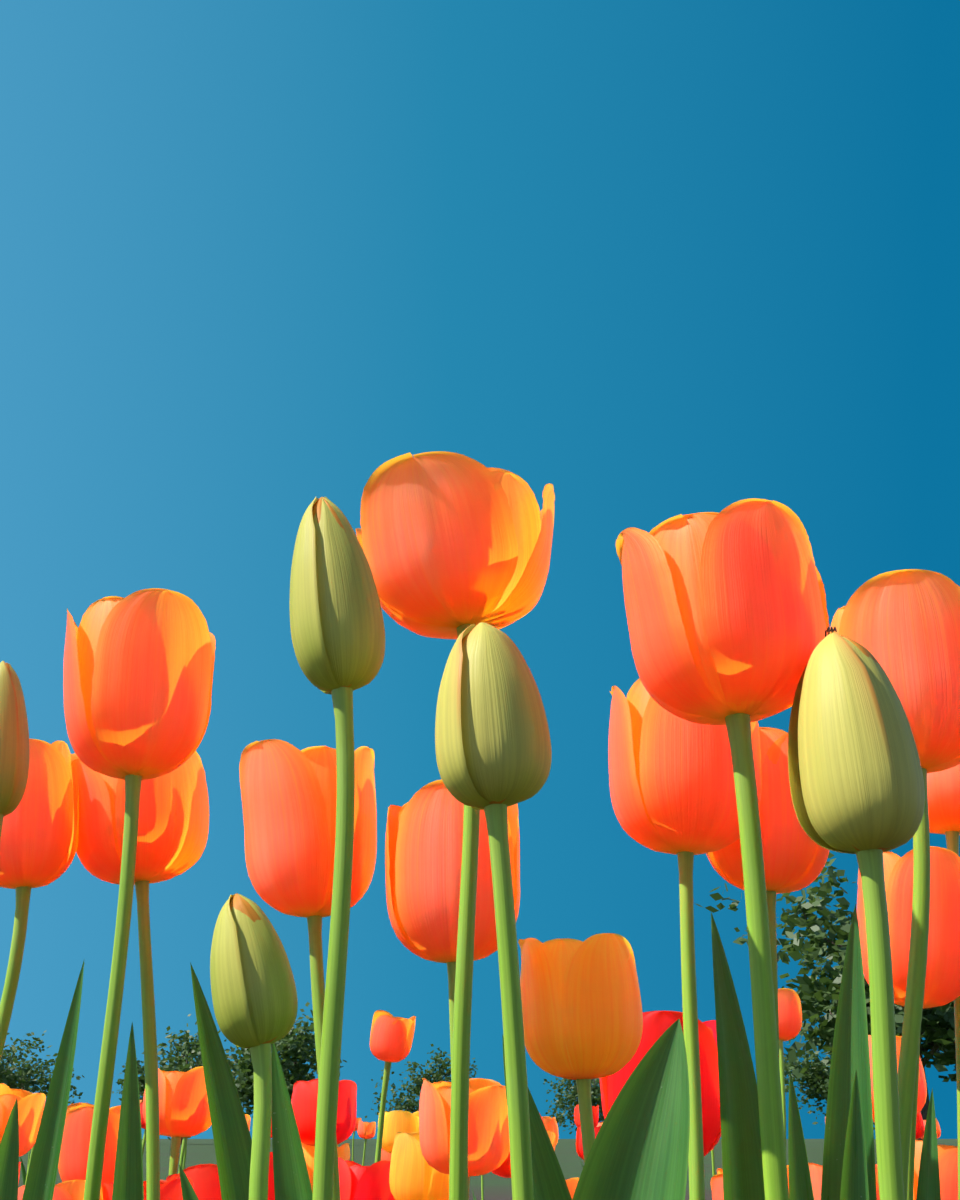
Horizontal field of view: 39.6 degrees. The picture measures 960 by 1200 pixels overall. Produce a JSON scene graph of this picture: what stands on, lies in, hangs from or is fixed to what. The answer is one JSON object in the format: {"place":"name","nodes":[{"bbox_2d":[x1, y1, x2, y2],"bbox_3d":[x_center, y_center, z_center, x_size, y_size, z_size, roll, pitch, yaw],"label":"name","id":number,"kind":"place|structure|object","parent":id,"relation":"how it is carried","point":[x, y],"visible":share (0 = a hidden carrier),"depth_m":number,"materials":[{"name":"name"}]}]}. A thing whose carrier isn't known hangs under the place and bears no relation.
{"place":"outdoors","nodes":[
{"label":"outdoors","id":0,"kind":"place"},
{"bbox_2d":[0,1083,45,1156],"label":"tulip","id":1,"kind":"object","parent":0,"point":[30,1108],"depth_m":1.23,"materials":[{"name":"orange plant"}]},
{"bbox_2d":[20,1150,29,1184],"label":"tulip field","id":2,"kind":"structure","parent":0,"point":[24,1174],"depth_m":7.32,"materials":[{"name":"green plant"}]},
{"bbox_2d":[25,1144,34,1184],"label":"stem","id":3,"kind":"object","parent":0,"point":[32,1150],"depth_m":3.27,"materials":[{"name":"green plant"}]},
{"bbox_2d":[58,1100,141,1186],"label":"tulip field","id":4,"kind":"structure","parent":0,"point":[73,1159],"depth_m":0.97,"materials":[{"name":"orange plant"}]},
{"bbox_2d":[140,1102,145,1153],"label":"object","id":5,"kind":"structure","parent":0,"point":[143,1124],"depth_m":3.15,"materials":[{"name":"red plant"}]},
{"bbox_2d":[142,1066,210,1175],"bbox_3d":[-0.284,0.637,1.145,0.095,0.446,0.070,20,-29,-40],"label":"tulip","id":6,"kind":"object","parent":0,"point":[183,1106],"depth_m":1.20,"materials":[{"name":"orange plant"}]},
{"bbox_2d":[178,1136,190,1173],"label":"stem","id":7,"kind":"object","parent":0,"point":[184,1140],"depth_m":2.67,"materials":[{"name":"green plant"}]},
{"bbox_2d":[182,1142,186,1169],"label":"tulip stem","id":8,"kind":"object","parent":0,"point":[184,1160],"depth_m":3.76,"materials":[{"name":"green plant"}]},
{"bbox_2d":[166,1164,221,1199],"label":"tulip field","id":9,"kind":"structure","parent":0,"point":[205,1178],"depth_m":1.10,"materials":[{"name":"red plant"}]},
{"bbox_2d":[245,1114,250,1130],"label":"tulip","id":10,"kind":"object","parent":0,"point":[248,1118],"depth_m":3.09,"materials":[{"name":"orange plant"}]},
{"bbox_2d":[351,1118,360,1160],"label":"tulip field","id":11,"kind":"structure","parent":0,"point":[356,1128],"depth_m":6.59,"materials":[{"name":"orange plant"}]},
{"bbox_2d":[357,1120,375,1165],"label":"tulip","id":12,"kind":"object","parent":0,"point":[366,1131],"depth_m":4.92,"materials":[{"name":"orange plant"}]},
{"bbox_2d":[370,1010,415,1162],"bbox_3d":[-0.150,0.818,1.728,0.149,0.548,0.059,-16,-27,34],"label":"tulip","id":13,"kind":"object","parent":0,"point":[391,1037],"depth_m":1.77,"materials":[{"name":"orange plant"}]},
{"bbox_2d":[419,1078,509,1194],"bbox_3d":[-0.025,0.552,0.910,0.101,0.428,0.080,-19,-29,39],"label":"tulip","id":14,"kind":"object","parent":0,"point":[488,1141],"depth_m":0.95,"materials":[{"name":"orange plant"}]},
{"bbox_2d":[472,1175,483,1199],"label":"stem","id":15,"kind":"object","parent":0,"point":[482,1187],"depth_m":4.24,"materials":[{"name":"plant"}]},
{"bbox_2d":[0,0,959,1138],"label":"sky","id":16,"kind":"structure","parent":0,"point":[650,263],"materials":[{"name":"blue"}]},
{"bbox_2d":[18,1139,957,1199],"bbox_3d":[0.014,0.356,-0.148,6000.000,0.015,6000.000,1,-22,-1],"label":"ground","id":17,"kind":"structure","parent":0,"point":[202,1151],"depth_m":26.57,"materials":[{"name":"soil"}]},
{"bbox_2d":[0,661,29,840],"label":"tulip bud","id":18,"kind":"object","parent":17,"relation":"on","point":[14,750],"visible":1,"depth_m":0.56,"materials":[{"name":"green plant"}]},
{"bbox_2d":[0,739,78,1060],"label":"tulip","id":19,"kind":"object","parent":17,"relation":"on","point":[38,846],"visible":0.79,"depth_m":0.64,"materials":[{"name":"orange plant"}]},
{"bbox_2d":[0,1031,83,1103],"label":"tree","id":20,"kind":"object","parent":17,"relation":"on","point":[21,1076],"visible":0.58,"depth_m":115.99,"materials":[{"name":"green plant"}]},
{"bbox_2d":[18,1180,102,1199],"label":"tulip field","id":21,"kind":"structure","parent":17,"relation":"on","point":[70,1190],"depth_m":0.88,"materials":[{"name":"orange plant"}]},
{"bbox_2d":[63,588,215,1199],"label":"tulip","id":22,"kind":"object","parent":17,"relation":"on","point":[138,668],"visible":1,"depth_m":0.52,"materials":[{"name":"orange plant"}]},
{"bbox_2d":[0,1099,18,1199],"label":"leaf","id":23,"kind":"object","parent":22,"relation":"attached to","point":[9,1158],"visible":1,"depth_m":0.36,"materials":[{"name":"green plant"}]},
{"bbox_2d":[22,961,83,1199],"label":"leaf","id":24,"kind":"object","parent":22,"relation":"attached to","point":[41,1177],"visible":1,"depth_m":0.46,"materials":[{"name":"green plant"}]},
{"bbox_2d":[112,1023,143,1199],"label":"leaf","id":25,"kind":"object","parent":22,"relation":"attached to","point":[128,1179],"visible":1,"depth_m":0.47,"materials":[{"name":"green plant"}]},
{"bbox_2d":[179,1165,197,1199],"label":"leaf","id":26,"kind":"object","parent":22,"relation":"attached to","point":[188,1192],"visible":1,"depth_m":0.45,"materials":[{"name":"green plant"}]},
{"bbox_2d":[71,751,208,1199],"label":"tulip","id":27,"kind":"object","parent":17,"relation":"on","point":[173,827],"visible":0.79,"depth_m":0.65,"materials":[{"name":"orange plant"}]},
{"bbox_2d":[102,1177,193,1199],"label":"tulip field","id":28,"kind":"structure","parent":17,"relation":"on","point":[171,1190],"depth_m":0.90,"materials":[{"name":"red plant"}]},
{"bbox_2d":[112,1014,241,1143],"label":"tree","id":29,"kind":"object","parent":17,"relation":"on","point":[184,1062],"visible":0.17,"depth_m":98.75,"materials":[{"name":"green plant"}]},
{"bbox_2d":[210,893,297,1199],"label":"tulip bud","id":30,"kind":"object","parent":17,"relation":"on","point":[254,996],"visible":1,"depth_m":0.39,"materials":[{"name":"green plant"}]},
{"bbox_2d":[190,962,251,1199],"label":"leaf","id":31,"kind":"object","parent":30,"relation":"attached to","point":[232,1138],"visible":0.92,"depth_m":0.41,"materials":[{"name":"green plant"}]},
{"bbox_2d":[272,1043,312,1199],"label":"leaf","id":32,"kind":"object","parent":30,"relation":"attached to","point":[291,1178],"visible":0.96,"depth_m":0.41,"materials":[{"name":"green plant"}]},
{"bbox_2d":[268,1152,274,1199],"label":"tulip","id":33,"kind":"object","parent":17,"relation":"on","point":[271,1194],"depth_m":1.24,"materials":[{"name":"red plant"}]},
{"bbox_2d":[218,1002,346,1116],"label":"tree","id":34,"kind":"object","parent":17,"relation":"on","point":[294,1049],"visible":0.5,"depth_m":83.10,"materials":[{"name":"green plant"}]},
{"bbox_2d":[239,739,376,1199],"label":"tulip","id":35,"kind":"object","parent":17,"relation":"on","point":[288,793],"visible":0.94,"depth_m":0.61,"materials":[{"name":"orange plant"}]},
{"bbox_2d":[291,1078,356,1145],"bbox_3d":[-0.182,0.678,1.238,0.127,0.439,0.063,-8,-23,19],"label":"tulip","id":36,"kind":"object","parent":17,"relation":"on","point":[304,1099],"depth_m":1.28,"materials":[{"name":"red plant"}]},
{"bbox_2d":[301,1142,349,1192],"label":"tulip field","id":37,"kind":"structure","parent":17,"relation":"on","point":[343,1150],"depth_m":1.28,"materials":[{"name":"orange plant"}]},
{"bbox_2d":[289,497,384,1199],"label":"tulip bud","id":38,"kind":"object","parent":17,"relation":"on","point":[337,628],"visible":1,"depth_m":0.42,"materials":[{"name":"green plant"}]},
{"bbox_2d":[338,1157,394,1199],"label":"tulip","id":39,"kind":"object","parent":17,"relation":"on","point":[357,1181],"depth_m":1.14,"materials":[{"name":"red plant"}]},
{"bbox_2d":[381,1149,390,1160],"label":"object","id":40,"kind":"structure","parent":17,"relation":"on","point":[385,1155],"depth_m":2.10,"materials":[{"name":"orange plant"}]},
{"bbox_2d":[378,1110,418,1153],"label":"tulip","id":41,"kind":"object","parent":17,"relation":"on","point":[395,1121],"depth_m":2.05,"materials":[{"name":"yellow plant"}]},
{"bbox_2d":[389,1131,448,1199],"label":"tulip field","id":42,"kind":"structure","parent":17,"relation":"on","point":[413,1175],"depth_m":1.06,"materials":[{"name":"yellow plant"}]},
{"bbox_2d":[365,1044,477,1117],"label":"tree","id":43,"kind":"object","parent":17,"relation":"on","point":[409,1104],"visible":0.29,"depth_m":130.49,"materials":[{"name":"green plant"}]},
{"bbox_2d":[385,779,519,1199],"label":"tulip","id":44,"kind":"object","parent":17,"relation":"on","point":[423,843],"visible":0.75,"depth_m":0.59,"materials":[{"name":"orange plant"}]},
{"bbox_2d":[355,451,554,1199],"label":"tulip","id":45,"kind":"object","parent":17,"relation":"on","point":[454,545],"visible":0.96,"depth_m":0.48,"materials":[{"name":"orange plant"}]},
{"bbox_2d":[435,622,551,1199],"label":"tulip bud","id":46,"kind":"object","parent":17,"relation":"on","point":[493,747],"visible":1,"depth_m":0.39,"materials":[{"name":"green plant"}]},
{"bbox_2d":[502,1034,571,1199],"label":"leaf","id":47,"kind":"object","parent":46,"relation":"attached to","point":[549,1182],"visible":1,"depth_m":0.37,"materials":[{"name":"green plant"}]},
{"bbox_2d":[543,1078,603,1133],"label":"tree","id":48,"kind":"object","parent":17,"relation":"on","point":[572,1096],"visible":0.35,"depth_m":140.09,"materials":[{"name":"green plant"}]},
{"bbox_2d":[518,933,642,1163],"bbox_3d":[0.048,0.384,0.555,0.058,0.474,0.060,1,-22,-1],"label":"tulip","id":49,"kind":"object","parent":17,"relation":"on","point":[582,1014],"visible":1,"depth_m":0.61,"materials":[{"name":"orange plant"}]},
{"bbox_2d":[574,1104,598,1126],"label":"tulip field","id":50,"kind":"structure","parent":17,"relation":"on","point":[595,1110],"depth_m":3.31,"materials":[{"name":"red plant"}]},
{"bbox_2d":[599,1011,720,1155],"bbox_3d":[0.101,0.438,0.662,0.074,0.454,0.076,1,-22,-1],"label":"tulip","id":51,"kind":"object","parent":17,"relation":"on","point":[657,1025],"visible":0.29,"depth_m":0.71,"materials":[{"name":"red plant"}]},
{"bbox_2d":[608,678,761,1199],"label":"tulip","id":52,"kind":"object","parent":17,"relation":"on","point":[671,783],"visible":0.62,"depth_m":0.57,"materials":[{"name":"orange plant"}]},
{"bbox_2d":[572,1019,689,1199],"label":"leaf","id":53,"kind":"object","parent":52,"relation":"attached to","point":[639,1150],"visible":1,"depth_m":0.34,"materials":[{"name":"green plant"}]},
{"bbox_2d":[616,498,828,1199],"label":"tulip","id":54,"kind":"object","parent":17,"relation":"on","point":[727,616],"visible":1,"depth_m":0.40,"materials":[{"name":"orange plant"}]},
{"bbox_2d":[711,912,764,1199],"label":"leaf","id":55,"kind":"object","parent":54,"relation":"attached to","point":[742,1170],"visible":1,"depth_m":0.39,"materials":[{"name":"green plant"}]},
{"bbox_2d":[840,1070,868,1199],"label":"leaf","id":56,"kind":"object","parent":54,"relation":"attached to","point":[854,1182],"visible":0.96,"depth_m":0.37,"materials":[{"name":"green plant"}]},
{"bbox_2d":[916,1089,940,1199],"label":"leaf","id":57,"kind":"object","parent":54,"relation":"attached to","point":[928,1187],"visible":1,"depth_m":0.40,"materials":[{"name":"green plant"}]},
{"bbox_2d":[706,727,828,1067],"bbox_3d":[0.134,0.330,0.539,0.062,0.562,0.064,1,-22,-1],"label":"tulip","id":58,"kind":"object","parent":17,"relation":"on","point":[795,856],"visible":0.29,"depth_m":0.60,"materials":[{"name":"orange plant"}]},
{"bbox_2d":[788,1072,813,1199],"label":"leaf","id":59,"kind":"object","parent":58,"relation":"attached to","point":[800,1185],"visible":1,"depth_m":0.55,"materials":[{"name":"green plant"}]},
{"bbox_2d":[695,852,956,1140],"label":"tree","id":60,"kind":"object","parent":17,"relation":"on","point":[816,996],"visible":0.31,"depth_m":48.54,"materials":[{"name":"green plant"}]},
{"bbox_2d":[784,1044,874,1129],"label":"tree","id":61,"kind":"object","parent":17,"relation":"on","point":[815,1077],"visible":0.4,"depth_m":113.27,"materials":[{"name":"green plant"}]},
{"bbox_2d":[788,632,924,1199],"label":"tulip bud","id":62,"kind":"object","parent":17,"relation":"on","point":[856,782],"visible":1,"depth_m":0.37,"materials":[{"name":"green plant"}]},
{"bbox_2d":[825,626,836,636],"bbox_3d":[0.105,0.009,0.399,0.004,0.002,0.005,1,-22,-1],"label":"insect","id":63,"kind":"object","parent":62,"relation":"on","point":[829,630],"visible":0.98,"depth_m":0.40,"materials":[{"name":"black"}]},
{"bbox_2d":[821,904,876,1199],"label":"leaf","id":64,"kind":"object","parent":62,"relation":"attached to","point":[850,1053],"visible":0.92,"depth_m":0.41,"materials":[{"name":"green plant"}]},
{"bbox_2d":[826,1013,949,1081],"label":"tree","id":65,"kind":"object","parent":17,"relation":"on","point":[940,1068],"depth_m":59.32,"materials":[{"name":"green plant"}]},
{"bbox_2d":[830,569,959,1199],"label":"tulip","id":66,"kind":"object","parent":17,"relation":"on","point":[902,627],"visible":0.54,"depth_m":0.49,"materials":[{"name":"orange plant"}]},
{"bbox_2d":[868,1035,926,1121],"bbox_3d":[0.278,0.549,0.940,0.063,0.455,0.151,9,-24,-22],"label":"tulip","id":67,"kind":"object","parent":17,"relation":"on","point":[922,1094],"depth_m":0.96,"materials":[{"name":"orange plant"}]},
{"bbox_2d":[857,846,959,1199],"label":"tulip","id":68,"kind":"object","parent":17,"relation":"on","point":[942,983],"visible":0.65,"depth_m":0.67,"materials":[{"name":"orange plant"}]},
{"bbox_2d":[913,1140,957,1199],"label":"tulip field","id":69,"kind":"structure","parent":17,"relation":"on","point":[948,1163],"depth_m":0.89,"materials":[{"name":"orange plant"}]},
{"bbox_2d":[927,764,959,1199],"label":"tulip","id":70,"kind":"object","parent":17,"relation":"on","point":[943,790],"visible":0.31,"depth_m":0.71,"materials":[{"name":"orange plant"}]},
{"bbox_2d":[491,1113,544,1177],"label":"tulip","id":71,"kind":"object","parent":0,"point":[503,1170],"depth_m":1.22,"materials":[{"name":"red plant"}]},
{"bbox_2d":[542,1116,557,1145],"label":"tulip","id":72,"kind":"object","parent":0,"point":[550,1123],"depth_m":2.63,"materials":[{"name":"orange plant"}]},
{"bbox_2d":[547,1131,555,1150],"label":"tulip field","id":73,"kind":"structure","parent":0,"point":[552,1135],"depth_m":2.05,"materials":[{"name":"orange plant"}]},
{"bbox_2d":[565,1177,578,1197],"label":"tulip","id":74,"kind":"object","parent":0,"point":[571,1183],"depth_m":1.06,"materials":[{"name":"orange plant"}]},
{"bbox_2d":[576,1126,600,1159],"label":"tulip","id":75,"kind":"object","parent":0,"point":[579,1148],"depth_m":2.48,"materials":[{"name":"red plant"}]},
{"bbox_2d":[711,1148,714,1175],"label":"stem","id":76,"kind":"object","parent":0,"point":[713,1162],"depth_m":3.36,"materials":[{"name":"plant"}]},
{"bbox_2d":[711,1165,788,1199],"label":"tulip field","id":77,"kind":"structure","parent":0,"point":[717,1186],"depth_m":0.93,"materials":[{"name":"orange plant"}]},
{"bbox_2d":[778,988,801,1150],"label":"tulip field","id":78,"kind":"structure","parent":0,"point":[790,1013],"depth_m":1.77,"materials":[{"name":"orange plant"}]},
{"bbox_2d":[808,1163,879,1199],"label":"tulip","id":79,"kind":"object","parent":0,"point":[815,1173],"depth_m":0.86,"materials":[{"name":"orange plant"}]},
{"bbox_2d":[915,1112,924,1139],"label":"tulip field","id":80,"kind":"structure","parent":0,"point":[920,1129],"depth_m":3.53,"materials":[{"name":"red plant"}]},
{"bbox_2d":[921,1119,940,1138],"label":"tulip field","id":81,"kind":"structure","parent":0,"point":[938,1129],"depth_m":3.94,"materials":[{"name":"orange plant"}]}
]}

